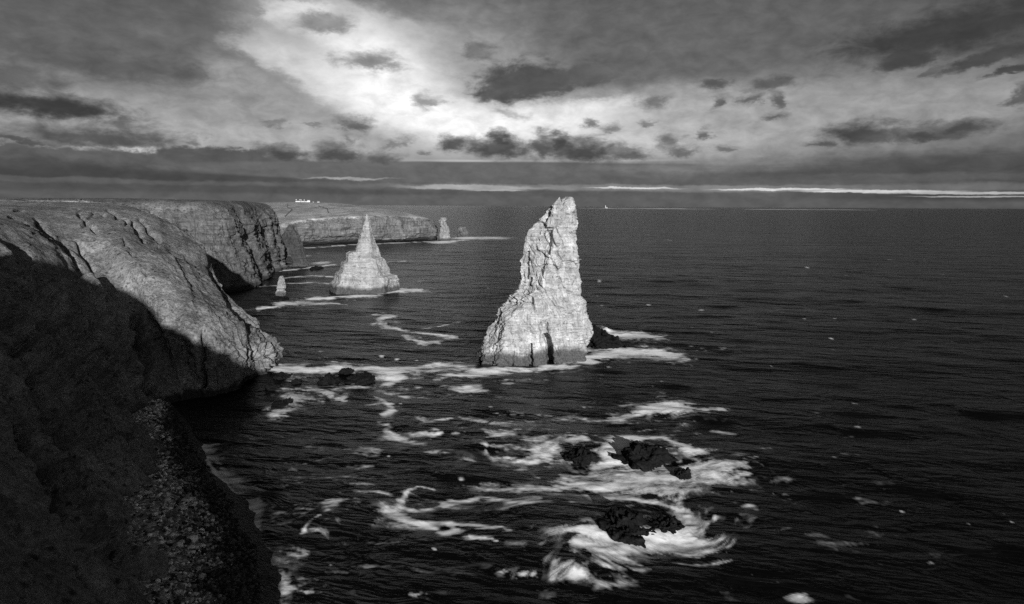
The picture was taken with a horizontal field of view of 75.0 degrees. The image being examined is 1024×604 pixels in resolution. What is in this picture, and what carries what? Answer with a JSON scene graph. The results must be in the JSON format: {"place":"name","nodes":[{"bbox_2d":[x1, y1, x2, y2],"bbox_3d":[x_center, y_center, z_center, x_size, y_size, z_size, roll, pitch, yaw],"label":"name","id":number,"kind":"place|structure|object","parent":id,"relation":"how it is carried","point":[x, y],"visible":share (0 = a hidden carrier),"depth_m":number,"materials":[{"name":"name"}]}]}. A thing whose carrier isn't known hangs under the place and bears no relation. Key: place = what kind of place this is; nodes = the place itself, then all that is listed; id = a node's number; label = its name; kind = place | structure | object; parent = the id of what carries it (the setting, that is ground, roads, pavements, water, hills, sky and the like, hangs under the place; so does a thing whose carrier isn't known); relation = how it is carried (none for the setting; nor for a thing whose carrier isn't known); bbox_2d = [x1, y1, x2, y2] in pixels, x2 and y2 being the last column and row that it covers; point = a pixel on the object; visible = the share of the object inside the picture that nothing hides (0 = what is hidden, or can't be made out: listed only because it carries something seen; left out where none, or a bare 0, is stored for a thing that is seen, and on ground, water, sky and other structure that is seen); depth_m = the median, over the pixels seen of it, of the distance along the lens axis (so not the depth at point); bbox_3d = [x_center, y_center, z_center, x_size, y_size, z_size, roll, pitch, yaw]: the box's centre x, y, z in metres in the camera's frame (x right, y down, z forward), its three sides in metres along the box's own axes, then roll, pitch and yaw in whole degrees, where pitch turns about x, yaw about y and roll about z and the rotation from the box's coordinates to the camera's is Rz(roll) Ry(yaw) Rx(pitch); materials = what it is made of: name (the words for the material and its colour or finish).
{"place":"outdoors","nodes":[
{"label":"outdoors","id":0,"kind":"place"},
{"bbox_2d":[0,199,283,603],"bbox_3d":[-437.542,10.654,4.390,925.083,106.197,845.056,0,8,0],"label":"cliff land","id":1,"kind":"structure","parent":0,"point":[114,317],"depth_m":170.37,"materials":[{"name":"grey stone"}]},
{"bbox_2d":[0,198,287,291],"bbox_3d":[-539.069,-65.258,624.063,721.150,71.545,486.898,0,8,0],"label":"bay cliffs","id":2,"kind":"structure","parent":0,"point":[242,243],"depth_m":461.01,"materials":[{"name":"stone"}]},
{"bbox_2d":[123,402,281,603],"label":"beach","id":3,"kind":"structure","parent":0,"point":[271,577],"depth_m":110.56,"materials":[{"name":"stone"}]},
{"bbox_2d":[110,545,168,581],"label":"boulder","id":4,"kind":"object","parent":3,"relation":"on","point":[141,563],"visible":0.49,"depth_m":94.84,"materials":[{"name":"grey stone"}]},
{"bbox_2d":[165,510,184,521],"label":"boulder","id":5,"kind":"object","parent":3,"relation":"on","point":[174,513],"visible":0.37,"depth_m":114.59,"materials":[{"name":"grey stone"}]},
{"bbox_2d":[124,399,263,603],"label":"beach cobbles","id":6,"kind":"object","parent":3,"relation":"on","point":[219,508],"visible":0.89,"depth_m":113.42,"materials":[{"name":"stone"}]},
{"bbox_2d":[258,202,437,244],"bbox_3d":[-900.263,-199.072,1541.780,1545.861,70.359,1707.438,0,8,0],"label":"headland","id":7,"kind":"structure","parent":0,"point":[312,222],"depth_m":1055.84,"materials":[{"name":"grey stone"}]},
{"bbox_2d":[0,0,1023,208],"label":"sky","id":8,"kind":"structure","parent":0,"point":[596,103],"materials":[{"name":"grey"}]},
{"bbox_2d":[171,205,1023,603],"bbox_3d":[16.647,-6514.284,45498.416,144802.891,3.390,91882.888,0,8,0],"label":"sea","id":9,"kind":"structure","parent":0,"point":[825,407],"depth_m":183.63,"materials":[{"name":"black liquid"}]},
{"bbox_2d":[264,382,281,390],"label":"shore rock","id":10,"kind":"object","parent":9,"relation":"in","point":[269,386],"visible":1,"depth_m":211.65,"materials":[{"name":"black stone"}]},
{"bbox_2d":[271,400,286,408],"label":"shore rock","id":11,"kind":"object","parent":9,"relation":"in","point":[277,404],"visible":1,"depth_m":193.47,"materials":[{"name":"grey stone"}]},
{"bbox_2d":[270,296,288,299],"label":"shore rock","id":12,"kind":"object","parent":9,"relation":"in","point":[280,298],"visible":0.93,"depth_m":409.94,"materials":[{"name":"black stone"}]},
{"bbox_2d":[275,276,285,295],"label":"sea stack","id":13,"kind":"object","parent":9,"relation":"in","point":[281,288],"visible":0.84,"depth_m":426.52,"materials":[{"name":"grey stone"}]},
{"bbox_2d":[272,372,291,379],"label":"shore rock","id":14,"kind":"object","parent":9,"relation":"in","point":[280,376],"visible":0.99,"depth_m":224.39,"materials":[{"name":"black stone"}]},
{"bbox_2d":[283,398,292,404],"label":"shore rock","id":15,"kind":"object","parent":9,"relation":"in","point":[288,401],"visible":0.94,"depth_m":197.09,"materials":[{"name":"black stone"}]},
{"bbox_2d":[281,225,310,266],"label":"sea arch","id":16,"kind":"structure","parent":9,"relation":"in","point":[295,251],"depth_m":633.10,"materials":[{"name":"stone"}]},
{"bbox_2d":[291,378,301,383],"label":"shore rock","id":17,"kind":"object","parent":9,"relation":"in","point":[295,381],"visible":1,"depth_m":219.12,"materials":[{"name":"black stone"}]},
{"bbox_2d":[310,266,323,269],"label":"shore rock","id":18,"kind":"object","parent":9,"relation":"in","point":[316,267],"visible":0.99,"depth_m":604.98,"materials":[{"name":"black stone"}]},
{"bbox_2d":[317,373,340,385],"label":"skerry","id":19,"kind":"structure","parent":9,"relation":"in","point":[328,379],"depth_m":218.51,"materials":[{"name":"black stone"}]},
{"bbox_2d":[338,367,353,374],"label":"skerry","id":20,"kind":"structure","parent":9,"relation":"in","point":[346,371],"depth_m":232.48,"materials":[{"name":"black stone"}]},
{"bbox_2d":[343,371,375,384],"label":"skerry","id":21,"kind":"structure","parent":9,"relation":"in","point":[363,378],"depth_m":220.66,"materials":[{"name":"black stone"}]},
{"bbox_2d":[329,214,399,293],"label":"sea stack","id":22,"kind":"object","parent":9,"relation":"in","point":[364,268],"visible":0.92,"depth_m":441.79,"materials":[{"name":"stone"}]},
{"bbox_2d":[438,217,450,239],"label":"sea stack","id":23,"kind":"object","parent":9,"relation":"in","point":[444,232],"visible":0.94,"depth_m":1117.18,"materials":[{"name":"grey stone"}]},
{"bbox_2d":[457,226,468,236],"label":"sea stack","id":24,"kind":"object","parent":9,"relation":"in","point":[463,231],"visible":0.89,"depth_m":1254.22,"materials":[{"name":"grey stone"}]},
{"bbox_2d":[476,197,592,365],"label":"sea stack","id":25,"kind":"object","parent":9,"relation":"in","point":[542,317],"visible":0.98,"depth_m":250.53,"materials":[{"name":"stone"}]},
{"bbox_2d":[562,446,598,466],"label":"skerry","id":26,"kind":"structure","parent":9,"relation":"in","point":[582,456],"depth_m":153.37,"materials":[{"name":"grey stone"}]},
{"bbox_2d":[587,325,625,348],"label":"reef","id":27,"kind":"object","parent":9,"relation":"in","point":[601,338],"visible":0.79,"depth_m":279.25},
{"bbox_2d":[595,506,656,547],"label":"skerry","id":28,"kind":"structure","parent":9,"relation":"in","point":[618,524],"depth_m":119.99,"materials":[{"name":"grey stone"}]},
{"bbox_2d":[611,440,677,471],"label":"skerry","id":29,"kind":"structure","parent":9,"relation":"in","point":[635,455],"depth_m":152.82,"materials":[{"name":"grey stone"}]},
{"bbox_2d":[649,514,685,533],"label":"skerry","id":30,"kind":"structure","parent":9,"relation":"in","point":[673,524],"depth_m":121.47,"materials":[{"name":"grey stone"}]},
{"bbox_2d":[674,467,691,479],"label":"skerry","id":31,"kind":"structure","parent":9,"relation":"in","point":[683,473],"depth_m":145.14,"materials":[{"name":"grey stone"}]},
{"bbox_2d":[580,208,682,208],"bbox_3d":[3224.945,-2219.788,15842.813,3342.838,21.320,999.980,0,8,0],"label":"island","id":32,"kind":"structure","parent":0,"point":[631,208],"depth_m":15542.86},
{"bbox_2d":[755,209,837,209],"bbox_3d":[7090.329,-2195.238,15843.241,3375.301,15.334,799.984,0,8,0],"label":"island","id":33,"kind":"structure","parent":0,"point":[794,209],"depth_m":15570.35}
]}

